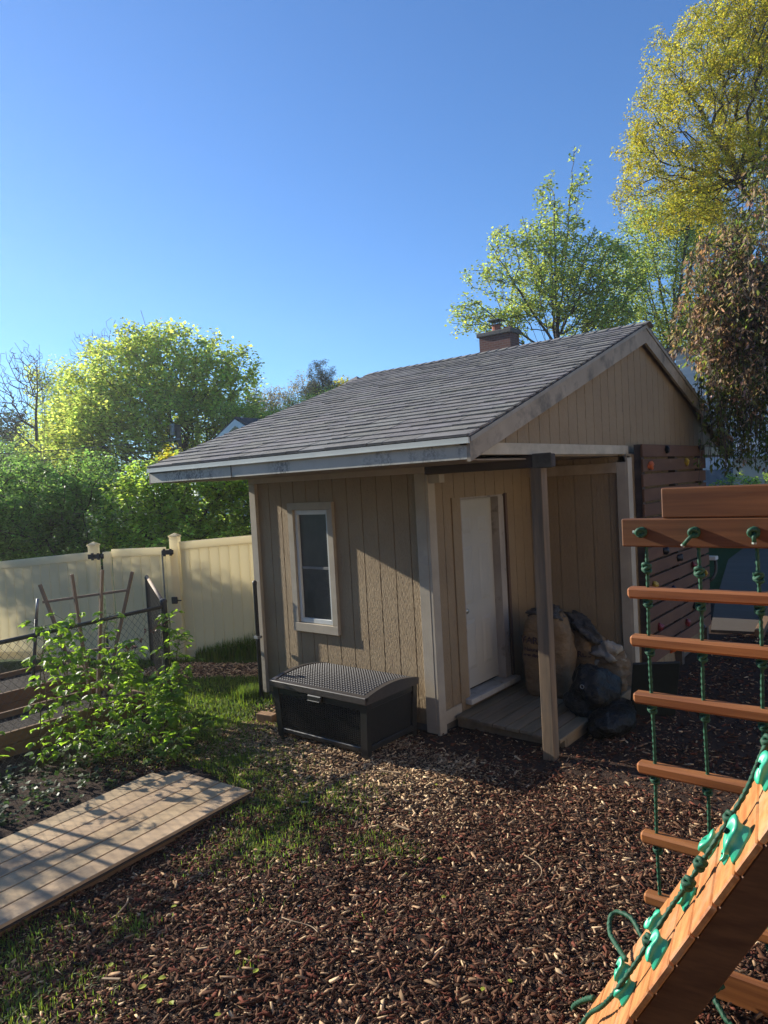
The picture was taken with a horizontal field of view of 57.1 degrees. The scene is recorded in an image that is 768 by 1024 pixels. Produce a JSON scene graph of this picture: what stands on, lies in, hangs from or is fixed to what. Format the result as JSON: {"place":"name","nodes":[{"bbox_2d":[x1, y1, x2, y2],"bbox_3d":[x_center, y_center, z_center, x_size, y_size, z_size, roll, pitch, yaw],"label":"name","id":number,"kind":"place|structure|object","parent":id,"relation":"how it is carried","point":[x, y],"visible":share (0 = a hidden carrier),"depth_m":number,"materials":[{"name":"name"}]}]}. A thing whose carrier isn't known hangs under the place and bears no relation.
{"place":"outdoors","nodes":[
{"label":"outdoors","id":0,"kind":"place"},
{"bbox_2d":[0,731,14,757],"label":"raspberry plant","id":1,"kind":"object","parent":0,"point":[6,748],"visible":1,"depth_m":6.37,"materials":[{"name":"green plant"}]},
{"bbox_2d":[24,655,274,729],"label":"lawn grass","id":2,"kind":"structure","parent":0,"point":[223,696],"depth_m":8.72,"materials":[{"name":"green plant"}]},
{"bbox_2d":[0,496,767,1023],"bbox_3d":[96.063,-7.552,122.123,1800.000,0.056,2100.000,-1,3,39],"label":"ground","id":3,"kind":"structure","parent":0,"point":[88,792],"depth_m":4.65,"materials":[{"name":"brown wood"}]},
{"bbox_2d":[0,340,55,518],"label":"bare tree","id":4,"kind":"object","parent":3,"relation":"on","point":[35,427],"visible":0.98,"depth_m":24.98,"materials":[{"name":"grey plant"}]},
{"bbox_2d":[0,405,92,515],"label":"tree","id":5,"kind":"object","parent":3,"relation":"on","point":[9,438],"visible":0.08,"depth_m":33.45,"materials":[{"name":"green plant"}]},
{"bbox_2d":[0,661,96,712],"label":"raised bed","id":6,"kind":"object","parent":3,"relation":"on","point":[7,691],"visible":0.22,"depth_m":8.70,"materials":[{"name":"wood"}]},
{"bbox_2d":[31,598,38,680],"bbox_3d":[-4.450,1.728,9.003,0.191,1.245,0.044,-4,2,-13],"label":"garden stake","id":7,"kind":"object","parent":6,"relation":"in","point":[36,623],"visible":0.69,"depth_m":8.98,"materials":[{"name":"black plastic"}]},
{"bbox_2d":[0,542,106,659],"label":"vinyl fence","id":8,"kind":"object","parent":3,"relation":"on","point":[21,580],"visible":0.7,"depth_m":10.93,"materials":[{"name":"beige plastic"}]},
{"bbox_2d":[6,354,111,533],"bbox_3d":[-13.566,-2.349,30.170,4.400,8.852,3.620,-4,2,-10],"label":"tree","id":9,"kind":"object","parent":3,"relation":"on","point":[49,391],"visible":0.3,"depth_m":29.41,"materials":[{"name":"green plant"}]},
{"bbox_2d":[0,433,140,558],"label":"tree","id":10,"kind":"object","parent":3,"relation":"on","point":[9,450],"visible":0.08,"depth_m":29.94,"materials":[{"name":"green plant"}]},
{"bbox_2d":[0,683,145,759],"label":"raised bed","id":11,"kind":"object","parent":3,"relation":"on","point":[5,724],"visible":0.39,"depth_m":7.45,"materials":[{"name":"wood"}]},
{"bbox_2d":[38,570,133,695],"bbox_3d":[-3.421,1.489,8.222,1.112,1.616,0.070,-3,2,0],"label":"garden trellis","id":12,"kind":"object","parent":11,"relation":"in","point":[75,597],"visible":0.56,"depth_m":8.20,"materials":[{"name":"brown wood"}]},
{"bbox_2d":[0,445,162,569],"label":"shrub","id":13,"kind":"object","parent":3,"relation":"on","point":[32,534],"visible":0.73,"depth_m":13.07,"materials":[{"name":"green plant"}]},
{"bbox_2d":[18,611,151,765],"bbox_3d":[-2.886,1.656,6.951,0.674,1.419,1.387,-1,3,39],"label":"raspberry plant","id":14,"kind":"object","parent":3,"relation":"on","point":[73,678],"visible":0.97,"depth_m":6.86,"materials":[{"name":"green plant"}]},
{"bbox_2d":[0,598,172,769],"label":"chain link fence","id":15,"kind":"object","parent":3,"relation":"on","point":[162,606],"visible":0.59,"depth_m":7.23,"materials":[{"name":"black metal"}]},
{"bbox_2d":[121,618,166,651],"bbox_3d":[-2.625,1.583,7.793,0.206,0.786,0.628,-2,3,35],"label":"dry vine","id":16,"kind":"object","parent":15,"relation":"attached to","point":[135,646],"visible":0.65,"depth_m":7.75,"materials":[{"name":"plant"}]},
{"bbox_2d":[0,424,184,525],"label":"utility pole","id":17,"kind":"object","parent":3,"relation":"on","point":[176,429],"visible":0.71,"depth_m":24.82,"materials":[{"name":"brown wood"}]},
{"bbox_2d":[69,319,133,473],"bbox_3d":[-12.202,-3.405,31.686,3.156,10.501,1.993,-3,2,2],"label":"bare tree","id":18,"kind":"object","parent":3,"relation":"on","point":[104,335],"visible":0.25,"depth_m":31.37,"materials":[{"name":"grey plant"}]},
{"bbox_2d":[0,723,206,825],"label":"ground cover","id":19,"kind":"object","parent":3,"relation":"on","point":[7,786],"visible":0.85,"depth_m":6.24,"materials":[{"name":"green plant"}]},
{"bbox_2d":[101,977,120,980],"bbox_3d":[-1.380,2.360,3.568,0.100,0.013,0.014,-3,2,11],"label":"wood splinter","id":20,"kind":"object","parent":3,"relation":"on","point":[111,978],"visible":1,"depth_m":3.56,"materials":[{"name":"beige wood"}]},
{"bbox_2d":[117,897,128,915],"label":"twig","id":21,"kind":"object","parent":3,"relation":"on","point":[123,906],"visible":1,"depth_m":4.18,"materials":[{"name":"brown wood"}]},
{"bbox_2d":[0,770,250,936],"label":"boardwalk","id":22,"kind":"structure","parent":3,"relation":"on","point":[55,860],"depth_m":5.02,"materials":[{"name":"brown wood"}]},
{"bbox_2d":[55,700,222,766],"bbox_3d":[-2.268,2.113,6.709,1.437,0.464,0.812,-3,2,-2],"label":"raspberry plant","id":23,"kind":"object","parent":3,"relation":"on","point":[140,724],"visible":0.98,"depth_m":6.69,"materials":[{"name":"green plant"}]},
{"bbox_2d":[30,312,276,495],"bbox_3d":[-8.639,-2.884,26.987,7.992,9.464,7.403,-1,3,39],"label":"maple tree","id":24,"kind":"object","parent":3,"relation":"on","point":[80,421],"visible":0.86,"depth_m":25.94,"materials":[{"name":"green plant"}]},
{"bbox_2d":[144,575,164,675],"bbox_3d":[-3.022,1.620,9.367,0.070,1.332,2.582,-4,2,-22],"label":"chain link fence","id":25,"kind":"object","parent":3,"relation":"on","point":[152,621],"visible":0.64,"depth_m":9.82,"materials":[{"name":"black metal"}]},
{"bbox_2d":[130,609,204,734],"bbox_3d":[-2.294,1.709,7.569,0.911,1.195,0.900,-1,3,39],"label":"raspberry plant","id":26,"kind":"object","parent":3,"relation":"on","point":[182,689],"visible":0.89,"depth_m":7.52,"materials":[{"name":"green plant"}]},
{"bbox_2d":[154,443,182,486],"bbox_3d":[-4.032,0.411,13.489,0.582,3.491,0.553,-3,2,5],"label":"young maple","id":27,"kind":"object","parent":3,"relation":"on","point":[164,455],"visible":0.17,"depth_m":13.42,"materials":[{"name":"yellow plant"}]},
{"bbox_2d":[89,449,250,551],"bbox_3d":[-2.445,0.431,12.509,5.541,3.381,2.808,-3,2,8],"label":"forsythia bush","id":28,"kind":"object","parent":3,"relation":"on","point":[167,509],"visible":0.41,"depth_m":12.22,"materials":[{"name":"green plant"}]},
{"bbox_2d":[168,533,255,659],"bbox_3d":[-0.732,1.116,10.172,4.915,2.005,0.144,-3,2,10],"label":"vinyl fence","id":29,"kind":"object","parent":3,"relation":"on","point":[212,585],"visible":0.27,"depth_m":10.47,"materials":[{"name":"beige plastic"}]},
{"bbox_2d":[88,547,181,659],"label":"vinyl gate","id":30,"kind":"structure","parent":29,"relation":"attached to","point":[153,564],"depth_m":10.68,"materials":[{"name":"beige plastic"}]},
{"bbox_2d":[0,704,430,1023],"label":"grass","id":31,"kind":"structure","parent":3,"relation":"on","point":[226,758],"depth_m":5.13,"materials":[{"name":"green plant"}]},
{"bbox_2d":[194,631,256,662],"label":"tall grass","id":32,"kind":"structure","parent":3,"relation":"on","point":[246,650],"depth_m":10.33,"materials":[{"name":"green plant"}]},
{"bbox_2d":[199,417,259,526],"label":"neighbour house","id":33,"kind":"structure","parent":3,"relation":"on","point":[235,423],"depth_m":21.72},
{"bbox_2d":[231,680,268,700],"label":"weeds","id":34,"kind":"object","parent":3,"relation":"on","point":[243,691],"visible":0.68,"depth_m":8.41,"materials":[{"name":"green plant"}]},
{"bbox_2d":[252,580,263,699],"bbox_3d":[-1.488,1.522,8.344,0.070,1.440,0.070,-1,3,39],"label":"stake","id":35,"kind":"object","parent":3,"relation":"on","point":[258,636],"visible":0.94,"depth_m":8.32,"materials":[{"name":"black metal"}]},
{"bbox_2d":[256,711,276,722],"bbox_3d":[-1.246,2.187,7.530,0.220,0.086,0.100,-2,3,31],"label":"timber block","id":36,"kind":"object","parent":3,"relation":"on","point":[263,716],"depth_m":7.49,"materials":[{"name":"brown wood"}]},
{"bbox_2d":[207,382,346,429],"bbox_3d":[-3.433,-1.402,25.086,4.966,6.231,2.955,-3,2,14],"label":"reddish shrub","id":37,"kind":"object","parent":3,"relation":"on","point":[230,413],"visible":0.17,"depth_m":24.82,"materials":[{"name":"green plant"}]},
{"bbox_2d":[266,921,291,939],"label":"twig","id":38,"kind":"object","parent":3,"relation":"on","point":[280,932],"visible":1,"depth_m":3.84,"materials":[{"name":"brown wood"}]},
{"bbox_2d":[240,369,319,415],"bbox_3d":[-4.649,-2.957,35.802,5.153,8.519,3.223,-3,2,6],"label":"twiggy tree","id":39,"kind":"object","parent":3,"relation":"on","point":[271,397],"visible":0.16,"depth_m":35.66,"materials":[{"name":"grey plant"}]},
{"bbox_2d":[282,917,318,932],"bbox_3d":[-0.467,2.299,3.937,0.292,0.024,0.031,-1,3,36],"label":"twig","id":40,"kind":"object","parent":3,"relation":"on","point":[301,923],"visible":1,"depth_m":3.93,"materials":[{"name":"beige wood"}]},
{"bbox_2d":[295,359,339,399],"bbox_3d":[-2.693,-2.924,33.142,2.447,8.580,2.498,-1,3,39],"label":"pine tree","id":41,"kind":"object","parent":3,"relation":"on","point":[310,387],"visible":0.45,"depth_m":32.75,"materials":[{"name":"green plant"}]},
{"bbox_2d":[331,375,352,387],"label":"tree","id":42,"kind":"object","parent":3,"relation":"on","point":[341,381],"depth_m":33.76,"materials":[{"name":"yellow plant"}]},
{"bbox_2d":[269,662,418,759],"bbox_3d":[-0.396,1.897,6.942,1.266,0.624,0.820,-1,3,39],"label":"deck box","id":43,"kind":"object","parent":3,"relation":"on","point":[365,712],"visible":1,"depth_m":6.66,"materials":[{"name":"black plastic"}]},
{"bbox_2d":[339,376,358,386],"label":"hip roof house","id":44,"kind":"structure","parent":3,"relation":"on","point":[354,378],"depth_m":29.98,"materials":[{"name":"grey"}]},
{"bbox_2d":[380,770,400,773],"bbox_3d":[0.051,2.191,5.956,0.200,0.018,0.014,-2,3,31],"label":"wood splinter","id":45,"kind":"object","parent":3,"relation":"on","point":[390,771],"visible":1,"depth_m":5.95,"materials":[{"name":"beige wood"}]},
{"bbox_2d":[395,824,409,830],"bbox_3d":[0.129,2.229,4.991,0.140,0.015,0.014,-1,3,45],"label":"wood splinter","id":46,"kind":"object","parent":3,"relation":"on","point":[405,828],"visible":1,"depth_m":4.98,"materials":[{"name":"beige wood"}]},
{"bbox_2d":[147,321,729,760],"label":"garden shed","id":47,"kind":"structure","parent":3,"relation":"on","point":[439,529],"depth_m":7.50,"materials":[{"name":"beige wood"}]},
{"bbox_2d":[287,502,340,635],"bbox_3d":[-0.766,0.614,7.813,0.690,1.445,0.093,-1,3,39],"label":"window","id":48,"kind":"structure","parent":47,"relation":"in","point":[311,528],"depth_m":7.83,"materials":[{"name":"plastic"}]},
{"bbox_2d":[461,497,498,687],"bbox_3d":[1.013,0.849,7.593,0.105,2.000,0.730,-1,3,39],"label":"door","id":49,"kind":"structure","parent":47,"relation":"in","point":[475,512],"depth_m":7.64,"materials":[{"name":"paint"}]},
{"bbox_2d":[476,318,521,351],"bbox_3d":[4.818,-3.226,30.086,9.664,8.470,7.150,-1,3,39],"label":"chimney","id":50,"kind":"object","parent":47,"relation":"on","point":[497,337],"depth_m":26.42,"materials":[{"name":"red brick"}]},
{"bbox_2d":[520,604,576,698],"bbox_3d":[1.759,1.470,7.563,0.530,0.953,0.473,-2,3,30],"label":"yard waste bag","id":51,"kind":"object","parent":47,"relation":"on","point":[565,653],"visible":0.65,"depth_m":7.43,"materials":[{"name":"paper"}]},
{"bbox_2d":[564,610,605,666],"bbox_3d":[2.182,1.496,7.732,0.571,0.841,0.463,-1,3,39],"label":"yard waste bag","id":52,"kind":"object","parent":47,"relation":"on","point":[587,635],"visible":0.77,"depth_m":7.56,"materials":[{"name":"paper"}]},
{"bbox_2d":[562,663,621,717],"bbox_3d":[2.051,1.807,6.946,0.508,0.651,0.612,-1,3,39],"label":"trash bag","id":53,"kind":"object","parent":47,"relation":"on","point":[593,687],"visible":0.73,"depth_m":6.80,"materials":[{"name":"black plastic"}]},
{"bbox_2d":[591,639,630,692],"bbox_3d":[2.397,1.627,7.553,0.417,0.571,0.405,-1,3,39],"label":"yard waste bag","id":54,"kind":"object","parent":47,"relation":"on","point":[611,656],"visible":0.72,"depth_m":7.43,"materials":[{"name":"plastic"}]},
{"bbox_2d":[634,444,710,664],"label":"climbing wall","id":55,"kind":"structure","parent":47,"relation":"attached to","point":[672,464],"depth_m":8.32,"materials":[{"name":"brown wood"}]},
{"bbox_2d":[709,556,717,581],"bbox_3d":[4.532,0.783,9.740,0.120,0.348,0.153,-1,3,39],"label":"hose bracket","id":56,"kind":"object","parent":47,"relation":"attached to","point":[714,558],"visible":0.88,"depth_m":9.72,"materials":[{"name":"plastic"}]},
{"bbox_2d":[524,855,541,886],"bbox_3d":[0.931,2.224,4.388,0.104,0.018,0.363,-3,2,9],"label":"twig","id":57,"kind":"object","parent":3,"relation":"on","point":[540,867],"visible":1,"depth_m":4.36,"materials":[{"name":"grey wood"}]},
{"bbox_2d":[444,145,651,344],"bbox_3d":[6.793,-7.004,29.113,8.496,15.856,4.200,-3,2,8],"label":"maple tree","id":58,"kind":"object","parent":3,"relation":"on","point":[573,306],"visible":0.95,"depth_m":28.63,"materials":[{"name":"green plant"}]},
{"bbox_2d":[586,697,636,739],"bbox_3d":[2.208,1.974,6.768,0.447,0.318,0.864,-1,3,39],"label":"trash bag","id":59,"kind":"object","parent":3,"relation":"on","point":[614,718],"visible":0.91,"depth_m":6.51,"materials":[{"name":"black plastic"}]},
{"bbox_2d":[630,661,679,715],"bbox_3d":[2.659,1.752,6.947,0.442,0.610,0.242,-3,2,5],"label":"dark panel","id":60,"kind":"object","parent":3,"relation":"on","point":[665,676],"visible":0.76,"depth_m":6.89,"materials":[{"name":"black plastic"}]},
{"bbox_2d":[586,750,767,1023],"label":"climbing ramp","id":61,"kind":"structure","parent":3,"relation":"on","point":[704,939],"depth_m":2.43,"materials":[{"name":"brown wood"}]},
{"bbox_2d":[570,733,767,1023],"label":"climbing rope","id":62,"kind":"object","parent":61,"relation":"attached to","point":[700,865],"visible":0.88,"depth_m":2.64,"materials":[{"name":"green fabric"}]},
{"bbox_2d":[603,167,764,360],"bbox_3d":[13.264,-7.220,30.971,7.766,15.458,4.109,-3,2,15],"label":"maple tree","id":63,"kind":"object","parent":3,"relation":"on","point":[682,254],"visible":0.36,"depth_m":30.55,"materials":[{"name":"green plant"}]},
{"bbox_2d":[607,0,767,256],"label":"oak tree","id":64,"kind":"object","parent":3,"relation":"on","point":[755,56],"visible":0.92,"depth_m":16.72,"materials":[{"name":"yellow plant"}]},
{"bbox_2d":[622,484,767,548],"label":"play set frame","id":65,"kind":"object","parent":3,"relation":"on","point":[725,516],"visible":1,"depth_m":3.12,"materials":[{"name":"brown wood"}]},
{"bbox_2d":[627,526,767,1017],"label":"rope ladder","id":66,"kind":"object","parent":65,"relation":"hanging from","point":[740,990],"visible":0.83,"depth_m":3.19,"materials":[{"name":"orange wood"}]},
{"bbox_2d":[664,155,767,484],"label":"weeping tree","id":67,"kind":"object","parent":3,"relation":"on","point":[732,344],"visible":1,"depth_m":9.17,"materials":[{"name":"brown plant"}]},
{"bbox_2d":[665,346,767,469],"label":"white house","id":68,"kind":"structure","parent":3,"relation":"on","point":[688,373],"depth_m":28.54,"materials":[{"name":"plastic"}]},
{"bbox_2d":[712,984,732,1023],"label":"loose rope","id":69,"kind":"object","parent":3,"relation":"on","point":[723,1015],"visible":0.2,"depth_m":3.09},
{"bbox_2d":[709,471,767,485],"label":"bush","id":70,"kind":"object","parent":3,"relation":"on","point":[753,480],"visible":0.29,"depth_m":21.64,"materials":[{"name":"green plant"}]},
{"bbox_2d":[730,454,767,484],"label":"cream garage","id":71,"kind":"structure","parent":3,"relation":"on","point":[746,470],"depth_m":24.00,"materials":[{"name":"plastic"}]},
{"bbox_2d":[754,607,767,636],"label":"edging timber","id":72,"kind":"object","parent":3,"relation":"on","point":[765,623],"visible":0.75,"depth_m":10.23,"materials":[{"name":"brown wood"}]},
{"bbox_2d":[0,0,767,499],"label":"sky","id":73,"kind":"structure","parent":0,"point":[303,182],"materials":[{"name":"blue"}]},
{"bbox_2d":[703,469,732,485],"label":"metal roof shed","id":74,"kind":"structure","parent":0,"point":[713,476],"depth_m":25.89,"materials":[{"name":"grey metal"}]},
{"bbox_2d":[711,548,767,634],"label":"driveway","id":75,"kind":"structure","parent":0,"point":[737,618],"depth_m":13.76,"materials":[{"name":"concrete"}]}
]}

